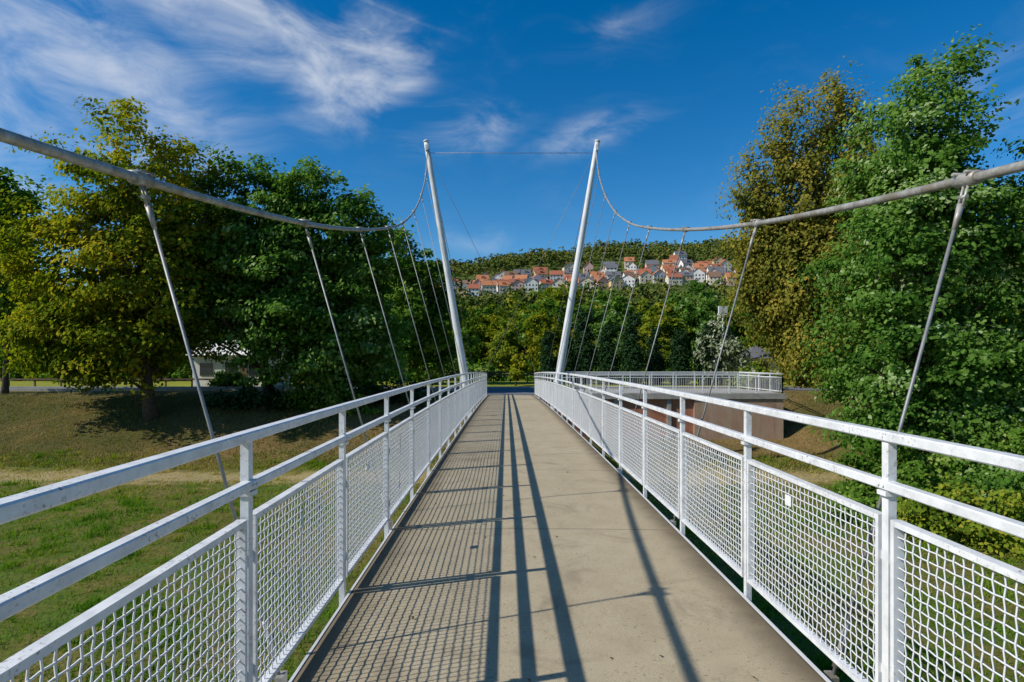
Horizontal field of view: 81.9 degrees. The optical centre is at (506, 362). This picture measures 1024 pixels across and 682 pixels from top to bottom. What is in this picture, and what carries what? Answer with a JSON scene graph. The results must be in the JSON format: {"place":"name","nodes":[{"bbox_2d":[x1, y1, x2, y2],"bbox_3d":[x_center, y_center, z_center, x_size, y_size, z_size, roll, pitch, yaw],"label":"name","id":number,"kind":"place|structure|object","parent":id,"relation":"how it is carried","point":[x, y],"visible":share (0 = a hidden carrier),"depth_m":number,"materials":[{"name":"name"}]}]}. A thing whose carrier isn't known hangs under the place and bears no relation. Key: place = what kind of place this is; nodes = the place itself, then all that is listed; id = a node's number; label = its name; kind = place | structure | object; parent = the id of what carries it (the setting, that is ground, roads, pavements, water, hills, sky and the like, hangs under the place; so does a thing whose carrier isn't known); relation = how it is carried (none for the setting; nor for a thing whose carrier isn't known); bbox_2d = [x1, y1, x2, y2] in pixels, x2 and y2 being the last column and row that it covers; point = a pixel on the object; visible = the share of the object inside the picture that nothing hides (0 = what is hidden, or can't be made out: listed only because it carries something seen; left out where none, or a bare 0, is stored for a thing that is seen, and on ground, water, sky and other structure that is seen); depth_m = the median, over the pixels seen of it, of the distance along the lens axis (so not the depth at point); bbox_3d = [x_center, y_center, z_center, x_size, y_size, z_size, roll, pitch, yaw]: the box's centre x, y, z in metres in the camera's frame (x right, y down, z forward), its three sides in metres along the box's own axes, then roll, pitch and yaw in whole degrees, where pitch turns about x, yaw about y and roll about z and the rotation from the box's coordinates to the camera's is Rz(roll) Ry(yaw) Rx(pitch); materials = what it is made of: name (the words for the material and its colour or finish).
{"place":"outdoors","nodes":[
{"label":"outdoors","id":0,"kind":"place"},
{"bbox_2d":[192,356,289,385],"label":"walls","id":1,"kind":"structure","parent":0,"point":[217,365],"depth_m":47.00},
{"bbox_2d":[200,363,259,375],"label":"windows","id":2,"kind":"structure","parent":1,"relation":"attached to","point":[206,369],"depth_m":46.95,"materials":[{"name":"grey glass"}]},
{"bbox_2d":[186,340,288,355],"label":"roof","id":3,"kind":"structure","parent":1,"relation":"on","point":[242,353],"depth_m":47.49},
{"bbox_2d":[0,388,831,390],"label":"road","id":4,"kind":"structure","parent":0,"point":[797,389],"depth_m":42.42,"materials":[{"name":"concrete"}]},
{"bbox_2d":[0,386,964,390],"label":"kerb","id":5,"kind":"structure","parent":4,"relation":"on","point":[262,387],"depth_m":43.41,"materials":[{"name":"concrete"}]},
{"bbox_2d":[487,390,535,395],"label":"path","id":6,"kind":"structure","parent":0,"point":[510,392],"depth_m":36.66,"materials":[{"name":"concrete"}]},
{"bbox_2d":[0,228,1023,681],"bbox_3d":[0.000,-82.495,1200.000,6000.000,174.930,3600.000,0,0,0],"label":"ground","id":7,"kind":"structure","parent":0,"point":[42,616],"depth_m":16.77,"materials":[{"name":"plant"}]},
{"bbox_2d":[0,167,74,393],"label":"broadleaf tree","id":8,"kind":"object","parent":7,"relation":"on","point":[5,302],"visible":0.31,"depth_m":37.93,"materials":[{"name":"green plant"}]},
{"bbox_2d":[0,94,264,421],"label":"broadleaf tree","id":9,"kind":"object","parent":7,"relation":"on","point":[75,331],"visible":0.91,"depth_m":31.96,"materials":[{"name":"green plant"}]},
{"bbox_2d":[0,378,289,385],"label":"wooden fence","id":10,"kind":"object","parent":7,"relation":"on","point":[165,379],"visible":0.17,"depth_m":44.95,"materials":[{"name":"brown wood"}]},
{"bbox_2d":[207,370,245,387],"bbox_3d":[-20.770,1.567,44.226,3.742,2.049,2.506,0,0,0],"label":"bush","id":11,"kind":"object","parent":7,"relation":"on","point":[221,378],"visible":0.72,"depth_m":43.76,"materials":[{"name":"green plant"}]},
{"bbox_2d":[134,140,349,404],"bbox_3d":[-15.358,-4.853,35.941,12.624,16.313,11.410,0,0,0],"label":"broadleaf tree","id":12,"kind":"object","parent":7,"relation":"on","point":[269,276],"visible":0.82,"depth_m":33.59,"materials":[{"name":"green plant"}]},
{"bbox_2d":[194,384,317,412],"bbox_3d":[-14.774,2.296,35.325,7.190,2.200,3.568,0,0,0],"label":"bush","id":13,"kind":"object","parent":7,"relation":"on","point":[241,399],"visible":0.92,"depth_m":34.59,"materials":[{"name":"green plant"}]},
{"bbox_2d":[274,383,383,415],"bbox_3d":[-10.484,2.321,35.009,6.924,2.175,3.483,0,0,0],"label":"bush","id":14,"kind":"object","parent":7,"relation":"on","point":[333,400],"visible":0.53,"depth_m":34.49,"materials":[{"name":"green plant"}]},
{"bbox_2d":[252,155,416,397],"bbox_3d":[-10.382,-4.874,36.939,9.869,15.573,10.766,0,0,0],"label":"broadleaf tree","id":15,"kind":"object","parent":7,"relation":"on","point":[358,327],"visible":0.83,"depth_m":34.97,"materials":[{"name":"green plant"}]},
{"bbox_2d":[0,359,789,381],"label":"hedge","id":16,"kind":"object","parent":7,"relation":"on","point":[478,367],"visible":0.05,"depth_m":60.77,"materials":[{"name":"green plant"}]},
{"bbox_2d":[357,375,441,410],"bbox_3d":[-6.512,2.001,35.881,4.134,2.489,3.847,0,0,34],"label":"bush","id":17,"kind":"object","parent":7,"relation":"on","point":[399,397],"visible":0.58,"depth_m":35.59,"materials":[{"name":"green plant"}]},
{"bbox_2d":[376,217,473,383],"bbox_3d":[-7.522,-5.136,52.160,9.516,14.813,9.524,0,0,0],"label":"broadleaf tree","id":18,"kind":"object","parent":7,"relation":"on","point":[422,326],"visible":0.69,"depth_m":51.12,"materials":[{"name":"green plant"}]},
{"bbox_2d":[468,289,478,296],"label":"walls","id":19,"kind":"structure","parent":7,"relation":"on","point":[474,291],"depth_m":469.94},
{"bbox_2d":[467,283,478,288],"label":"roof","id":20,"kind":"structure","parent":19,"relation":"on","point":[473,286],"depth_m":471.41,"materials":[{"name":"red tile"}]},
{"bbox_2d":[481,285,496,294],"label":"walls","id":21,"kind":"structure","parent":7,"relation":"on","point":[488,286],"depth_m":473.25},
{"bbox_2d":[480,280,496,286],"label":"roof","id":22,"kind":"structure","parent":21,"relation":"on","point":[484,282],"depth_m":475.14,"materials":[{"name":"orange tile"}]},
{"bbox_2d":[0,391,980,469],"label":"bank grass","id":23,"kind":"structure","parent":7,"relation":"on","point":[296,452],"depth_m":32.13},
{"bbox_2d":[498,285,508,293],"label":"walls","id":24,"kind":"structure","parent":7,"relation":"on","point":[501,287],"depth_m":473.38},
{"bbox_2d":[497,281,508,286],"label":"roof","id":25,"kind":"structure","parent":24,"relation":"on","point":[503,283],"depth_m":474.70,"materials":[{"name":"orange tile"}]},
{"bbox_2d":[442,371,577,382],"bbox_3d":[0.400,1.420,55.930,13.000,1.100,0.180,0,0,0],"label":"wooden fence","id":26,"kind":"object","parent":7,"relation":"on","point":[493,374],"visible":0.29,"depth_m":55.84,"materials":[{"name":"brown wood"}]},
{"bbox_2d":[0,128,1023,681],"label":"suspension footbridge","id":27,"kind":"object","parent":7,"relation":"on","point":[620,578],"visible":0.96,"depth_m":4.12,"materials":[{"name":"paint"}]},
{"bbox_2d":[0,372,486,681],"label":"bridge railing","id":28,"kind":"object","parent":27,"relation":"on","point":[244,529],"visible":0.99,"depth_m":2.54,"materials":[{"name":"metal"}]},
{"bbox_2d":[400,431,755,680],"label":"fallen leaves","id":29,"kind":"object","parent":27,"relation":"on","point":[412,617],"visible":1,"depth_m":5.19,"materials":[{"name":"brown plant"}]},
{"bbox_2d":[534,372,1023,681],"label":"bridge railing","id":30,"kind":"object","parent":27,"relation":"on","point":[888,591],"visible":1,"depth_m":3.02,"materials":[{"name":"metal"}]},
{"bbox_2d":[0,275,1023,378],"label":"distant trees","id":31,"kind":"object","parent":7,"relation":"on","point":[485,329],"visible":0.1,"depth_m":74.72,"materials":[{"name":"green plant"}]},
{"bbox_2d":[511,280,524,291],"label":"walls","id":32,"kind":"structure","parent":7,"relation":"on","point":[518,282],"depth_m":471.48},
{"bbox_2d":[506,346,532,385],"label":"young tree","id":33,"kind":"object","parent":7,"relation":"on","point":[519,366],"visible":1,"depth_m":47.50,"materials":[{"name":"green plant"}]},
{"bbox_2d":[525,278,537,291],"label":"walls","id":34,"kind":"structure","parent":7,"relation":"on","point":[533,281],"depth_m":470.57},
{"bbox_2d":[538,281,550,290],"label":"walls","id":35,"kind":"structure","parent":7,"relation":"on","point":[544,286],"depth_m":471.87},
{"bbox_2d":[538,279,553,283],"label":"roof","id":36,"kind":"structure","parent":35,"relation":"on","point":[546,281],"depth_m":473.16,"materials":[{"name":"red tile"}]},
{"bbox_2d":[538,327,556,381],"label":"conifer tree","id":37,"kind":"object","parent":7,"relation":"on","point":[546,346],"visible":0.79,"depth_m":50.70,"materials":[{"name":"green plant"}]},
{"bbox_2d":[550,275,562,280],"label":"walls","id":38,"kind":"structure","parent":7,"relation":"on","point":[555,277],"depth_m":517.75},
{"bbox_2d":[549,270,563,276],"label":"roof","id":39,"kind":"structure","parent":38,"relation":"on","point":[557,272],"depth_m":519.29,"materials":[{"name":"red tile"}]},
{"bbox_2d":[552,278,564,290],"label":"walls","id":40,"kind":"structure","parent":7,"relation":"on","point":[557,281],"depth_m":469.81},
{"bbox_2d":[559,335,576,383],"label":"conifer tree","id":41,"kind":"object","parent":7,"relation":"on","point":[568,363],"visible":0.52,"depth_m":52.61,"materials":[{"name":"green plant"}]},
{"bbox_2d":[562,262,573,269],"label":"walls","id":42,"kind":"structure","parent":7,"relation":"on","point":[567,266],"depth_m":555.69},
{"bbox_2d":[570,307,599,383],"bbox_3d":[7.144,-1.222,52.184,2.993,7.341,2.786,0,0,0],"label":"conifer tree","id":43,"kind":"object","parent":7,"relation":"on","point":[585,357],"visible":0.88,"depth_m":51.54,"materials":[{"name":"green plant"}]},
{"bbox_2d":[580,278,593,290],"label":"walls","id":44,"kind":"structure","parent":7,"relation":"on","point":[587,280],"depth_m":472.11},
{"bbox_2d":[594,277,608,289],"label":"walls","id":45,"kind":"structure","parent":7,"relation":"on","point":[603,279],"depth_m":475.83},
{"bbox_2d":[227,236,987,317],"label":"hill woods","id":46,"kind":"object","parent":7,"relation":"on","point":[708,249],"visible":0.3,"depth_m":601.25,"materials":[{"name":"green plant"}]},
{"bbox_2d":[594,322,622,384],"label":"conifer tree","id":47,"kind":"object","parent":7,"relation":"on","point":[606,354],"visible":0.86,"depth_m":50.59,"materials":[{"name":"green plant"}]},
{"bbox_2d":[609,275,622,289],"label":"walls","id":48,"kind":"structure","parent":7,"relation":"on","point":[618,279],"depth_m":471.87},
{"bbox_2d":[622,275,634,287],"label":"walls","id":49,"kind":"structure","parent":7,"relation":"on","point":[627,278],"depth_m":473.14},
{"bbox_2d":[627,262,636,273],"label":"walls","id":50,"kind":"structure","parent":7,"relation":"on","point":[630,265],"depth_m":537.27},
{"bbox_2d":[618,311,650,383],"bbox_3d":[10.906,-0.983,50.172,2.803,6.787,2.610,0,0,0],"label":"conifer tree","id":51,"kind":"object","parent":7,"relation":"on","point":[633,356],"visible":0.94,"depth_m":49.56,"materials":[{"name":"green plant"}]},
{"bbox_2d":[637,271,651,283],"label":"walls","id":52,"kind":"structure","parent":7,"relation":"on","point":[644,274],"depth_m":490.15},
{"bbox_2d":[646,265,658,273],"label":"walls","id":53,"kind":"structure","parent":7,"relation":"on","point":[653,268],"depth_m":521.07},
{"bbox_2d":[644,325,669,384],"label":"conifer tree","id":54,"kind":"object","parent":7,"relation":"on","point":[656,364],"visible":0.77,"depth_m":51.63,"materials":[{"name":"green plant"}]},
{"bbox_2d":[652,270,665,282],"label":"walls","id":55,"kind":"structure","parent":7,"relation":"on","point":[659,273],"depth_m":488.03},
{"bbox_2d":[534,388,785,438],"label":"abutment platform","id":56,"kind":"structure","parent":7,"relation":"on","point":[766,427],"depth_m":33.22,"materials":[{"name":"concrete"}]},
{"bbox_2d":[565,372,737,388],"bbox_3d":[9.750,1.195,39.500,11.550,1.130,0.060,0,0,0],"label":"platform railing","id":57,"kind":"object","parent":56,"relation":"on","point":[694,386],"visible":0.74,"depth_m":39.48,"materials":[{"name":"silver metal"}]},
{"bbox_2d":[543,372,782,392],"bbox_3d":[8.852,1.195,36.398,13.555,1.130,6.255,0,0,0],"label":"platform railing","id":58,"kind":"object","parent":56,"relation":"on","point":[776,383],"visible":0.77,"depth_m":33.28,"materials":[{"name":"silver metal"}]},
{"bbox_2d":[665,275,681,285],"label":"walls","id":59,"kind":"structure","parent":7,"relation":"on","point":[667,279],"depth_m":473.31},
{"bbox_2d":[665,273,682,277],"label":"roof","id":60,"kind":"structure","parent":59,"relation":"on","point":[675,275],"depth_m":475.07,"materials":[{"name":"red tile"}]},
{"bbox_2d":[667,328,695,384],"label":"conifer tree","id":61,"kind":"object","parent":7,"relation":"on","point":[679,362],"visible":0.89,"depth_m":49.63,"materials":[{"name":"green plant"}]},
{"bbox_2d":[679,260,691,267],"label":"walls","id":62,"kind":"structure","parent":7,"relation":"on","point":[681,264],"depth_m":543.20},
{"bbox_2d":[678,259,693,264],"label":"roof","id":63,"kind":"structure","parent":62,"relation":"on","point":[687,261],"depth_m":542.59,"materials":[{"name":"tile"}]},
{"bbox_2d":[682,276,692,284],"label":"walls","id":64,"kind":"structure","parent":7,"relation":"on","point":[683,282],"depth_m":475.45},
{"bbox_2d":[678,271,693,275],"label":"roof","id":65,"kind":"structure","parent":64,"relation":"on","point":[686,273],"depth_m":476.12,"materials":[{"name":"tile"}]},
{"bbox_2d":[693,268,704,281],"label":"walls","id":66,"kind":"structure","parent":7,"relation":"on","point":[697,271],"depth_m":491.03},
{"bbox_2d":[693,321,721,385],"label":"conifer tree","id":67,"kind":"object","parent":7,"relation":"on","point":[706,381],"visible":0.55,"depth_m":49.59,"materials":[{"name":"green plant"}]},
{"bbox_2d":[708,275,720,284],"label":"walls","id":68,"kind":"structure","parent":7,"relation":"on","point":[710,280],"depth_m":474.74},
{"bbox_2d":[707,271,721,278],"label":"roof","id":69,"kind":"structure","parent":68,"relation":"on","point":[715,274],"depth_m":476.25,"materials":[{"name":"brown tile"}]},
{"bbox_2d":[691,313,753,384],"bbox_3d":[18.422,-0.856,50.145,5.672,6.872,4.093,0,0,0],"label":"silver leaved tree","id":70,"kind":"object","parent":7,"relation":"on","point":[733,357],"visible":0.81,"depth_m":49.32,"materials":[{"name":"green plant"}]},
{"bbox_2d":[717,306,727,381],"bbox_3d":[20.200,-1.605,54.985,0.900,7.250,0.270,0,0,0],"label":"floodlight mast","id":71,"kind":"object","parent":7,"relation":"on","point":[720,309],"visible":0.4,"depth_m":54.85,"materials":[{"name":"metal"}]},
{"bbox_2d":[723,276,735,285],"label":"walls","id":72,"kind":"structure","parent":7,"relation":"on","point":[727,281],"depth_m":474.09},
{"bbox_2d":[722,361,787,390],"bbox_3d":[17.303,1.239,41.150,3.986,2.694,3.532,0,0,0],"label":"bush","id":73,"kind":"object","parent":7,"relation":"on","point":[760,369],"visible":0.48,"depth_m":40.59,"materials":[{"name":"green plant"}]},
{"bbox_2d":[746,346,778,378],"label":"pavilion","id":74,"kind":"structure","parent":7,"relation":"on","point":[755,356],"depth_m":56.40,"materials":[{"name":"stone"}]},
{"bbox_2d":[715,56,885,388],"bbox_3d":[22.899,-9.445,44.999,14.298,26.711,10.791,0,0,0],"label":"willow tree","id":75,"kind":"object","parent":7,"relation":"on","point":[772,293],"visible":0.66,"depth_m":43.38,"materials":[{"name":"green plant"}]},
{"bbox_2d":[816,337,908,395],"bbox_3d":[24.175,0.659,38.347,8.577,5.518,5.420,0,0,0],"label":"bush","id":76,"kind":"object","parent":7,"relation":"on","point":[874,375],"visible":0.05,"depth_m":37.75,"materials":[{"name":"green plant"}]},
{"bbox_2d":[823,484,920,530],"bbox_3d":[11.107,4.420,17.759,2.975,1.415,3.046,0,0,0],"label":"bush","id":77,"kind":"object","parent":7,"relation":"on","point":[870,500],"visible":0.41,"depth_m":17.48,"materials":[{"name":"green plant"}]},
{"bbox_2d":[834,133,969,343],"bbox_3d":[30.995,-7.483,47.357,12.019,20.874,10.528,0,0,0],"label":"willow tree","id":78,"kind":"object","parent":7,"relation":"on","point":[898,274],"depth_m":44.98,"materials":[{"name":"green plant"}]},
{"bbox_2d":[789,24,1023,478],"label":"broadleaf tree","id":79,"kind":"object","parent":7,"relation":"on","point":[910,236],"visible":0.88,"depth_m":22.80,"materials":[{"name":"green plant"}]},
{"bbox_2d":[828,426,987,501],"bbox_3d":[14.122,3.887,20.389,6.027,3.445,3.809,0,0,-13],"label":"bush","id":80,"kind":"object","parent":7,"relation":"on","point":[914,469],"visible":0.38,"depth_m":20.07,"materials":[{"name":"green plant"}]},
{"bbox_2d":[897,472,1023,560],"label":"bush","id":81,"kind":"object","parent":7,"relation":"on","point":[946,525],"visible":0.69,"depth_m":15.36,"materials":[{"name":"green plant"}]},
{"bbox_2d":[948,440,1023,518],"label":"bush","id":82,"kind":"object","parent":7,"relation":"on","point":[994,478],"visible":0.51,"depth_m":16.84,"materials":[{"name":"green plant"}]},
{"bbox_2d":[953,136,1023,451],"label":"broadleaf tree","id":83,"kind":"object","parent":7,"relation":"on","point":[1016,391],"visible":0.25,"depth_m":22.84,"materials":[{"name":"green plant"}]},
{"bbox_2d":[974,403,1023,486],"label":"bush","id":84,"kind":"object","parent":7,"relation":"on","point":[1016,436],"visible":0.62,"depth_m":20.40,"materials":[{"name":"green plant"}]},
{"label":"walls","id":85,"kind":"object","parent":7,"relation":"on","visible":0},
{"bbox_2d":[514,274,527,278],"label":"roof","id":86,"kind":"structure","parent":85,"relation":"on","point":[522,276],"depth_m":503.12,"materials":[{"name":"orange tile"}]},
{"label":"walls","id":87,"kind":"object","parent":7,"relation":"on","visible":0},
{"bbox_2d":[590,271,604,275],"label":"roof","id":88,"kind":"structure","parent":87,"relation":"on","point":[594,273],"depth_m":507.46,"materials":[{"name":"orange tile"}]},
{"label":"walls","id":89,"kind":"object","parent":7,"relation":"on","visible":0},
{"bbox_2d":[605,271,620,275],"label":"roof","id":90,"kind":"structure","parent":89,"relation":"on","point":[613,273],"depth_m":507.69,"materials":[{"name":"tile"}]},
{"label":"walls","id":91,"kind":"object","parent":7,"relation":"on","visible":0},
{"bbox_2d":[636,268,650,273],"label":"roof","id":92,"kind":"structure","parent":91,"relation":"on","point":[640,270],"depth_m":505.64,"materials":[{"name":"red tile"}]},
{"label":"walls","id":93,"kind":"object","parent":7,"relation":"on","visible":0},
{"bbox_2d":[706,265,723,270],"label":"roof","id":94,"kind":"structure","parent":93,"relation":"on","point":[717,267],"depth_m":511.33,"materials":[{"name":"tile"}]},
{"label":"walls","id":95,"kind":"object","parent":7,"relation":"on","visible":0},
{"bbox_2d":[476,274,488,279],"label":"roof","id":96,"kind":"structure","parent":95,"relation":"on","point":[482,277],"depth_m":518.77,"materials":[{"name":"orange tile"}]},
{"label":"walls","id":97,"kind":"object","parent":7,"relation":"on","visible":0},
{"bbox_2d":[504,271,517,275],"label":"roof","id":98,"kind":"structure","parent":97,"relation":"on","point":[510,273],"depth_m":520.43,"materials":[{"name":"brown tile"}]},
{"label":"walls","id":99,"kind":"object","parent":7,"relation":"on","visible":0},
{"bbox_2d":[521,269,530,274],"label":"roof","id":100,"kind":"structure","parent":99,"relation":"on","point":[525,272],"depth_m":520.80,"materials":[{"name":"tile"}]},
{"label":"walls","id":101,"kind":"object","parent":7,"relation":"on","visible":0},
{"bbox_2d":[532,269,547,275],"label":"roof","id":102,"kind":"structure","parent":101,"relation":"on","point":[541,271],"depth_m":521.26,"materials":[{"name":"red tile"}]},
{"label":"walls","id":103,"kind":"object","parent":7,"relation":"on","visible":0},
{"bbox_2d":[691,263,707,267],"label":"roof","id":104,"kind":"structure","parent":103,"relation":"on","point":[700,265],"depth_m":523.37,"materials":[{"name":"orange tile"}]},
{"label":"walls","id":105,"kind":"object","parent":7,"relation":"on","visible":0},
{"bbox_2d":[532,266,547,272],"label":"roof","id":106,"kind":"structure","parent":105,"relation":"on","point":[541,268],"depth_m":541.53,"materials":[{"name":"red tile"}]},
{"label":"walls","id":107,"kind":"object","parent":7,"relation":"on","visible":0},
{"bbox_2d":[604,263,617,268],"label":"roof","id":108,"kind":"structure","parent":107,"relation":"on","point":[610,265],"depth_m":541.91,"materials":[{"name":"tile"}]},
{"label":"walls","id":109,"kind":"object","parent":7,"relation":"on","visible":0},
{"bbox_2d":[644,259,659,266],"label":"roof","id":110,"kind":"structure","parent":109,"relation":"on","point":[651,262],"depth_m":540.76,"materials":[{"name":"tile"}]},
{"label":"walls","id":111,"kind":"object","parent":7,"relation":"on","visible":0},
{"bbox_2d":[661,259,675,263],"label":"roof","id":112,"kind":"structure","parent":111,"relation":"on","point":[669,261],"depth_m":540.86,"materials":[{"name":"orange tile"}]},
{"bbox_2d":[0,448,1023,681],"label":"meadow grass","id":113,"kind":"structure","parent":0,"point":[129,502],"depth_m":15.46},
{"bbox_2d":[0,0,1023,285],"label":"sky","id":114,"kind":"structure","parent":0,"point":[512,100],"materials":[{"name":"blue"}]},
{"bbox_2d":[583,262,592,272],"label":"walls","id":115,"kind":"structure","parent":0,"point":[586,267],"depth_m":558.86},
{"bbox_2d":[721,259,731,270],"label":"walls","id":116,"kind":"structure","parent":0,"point":[724,263],"depth_m":542.83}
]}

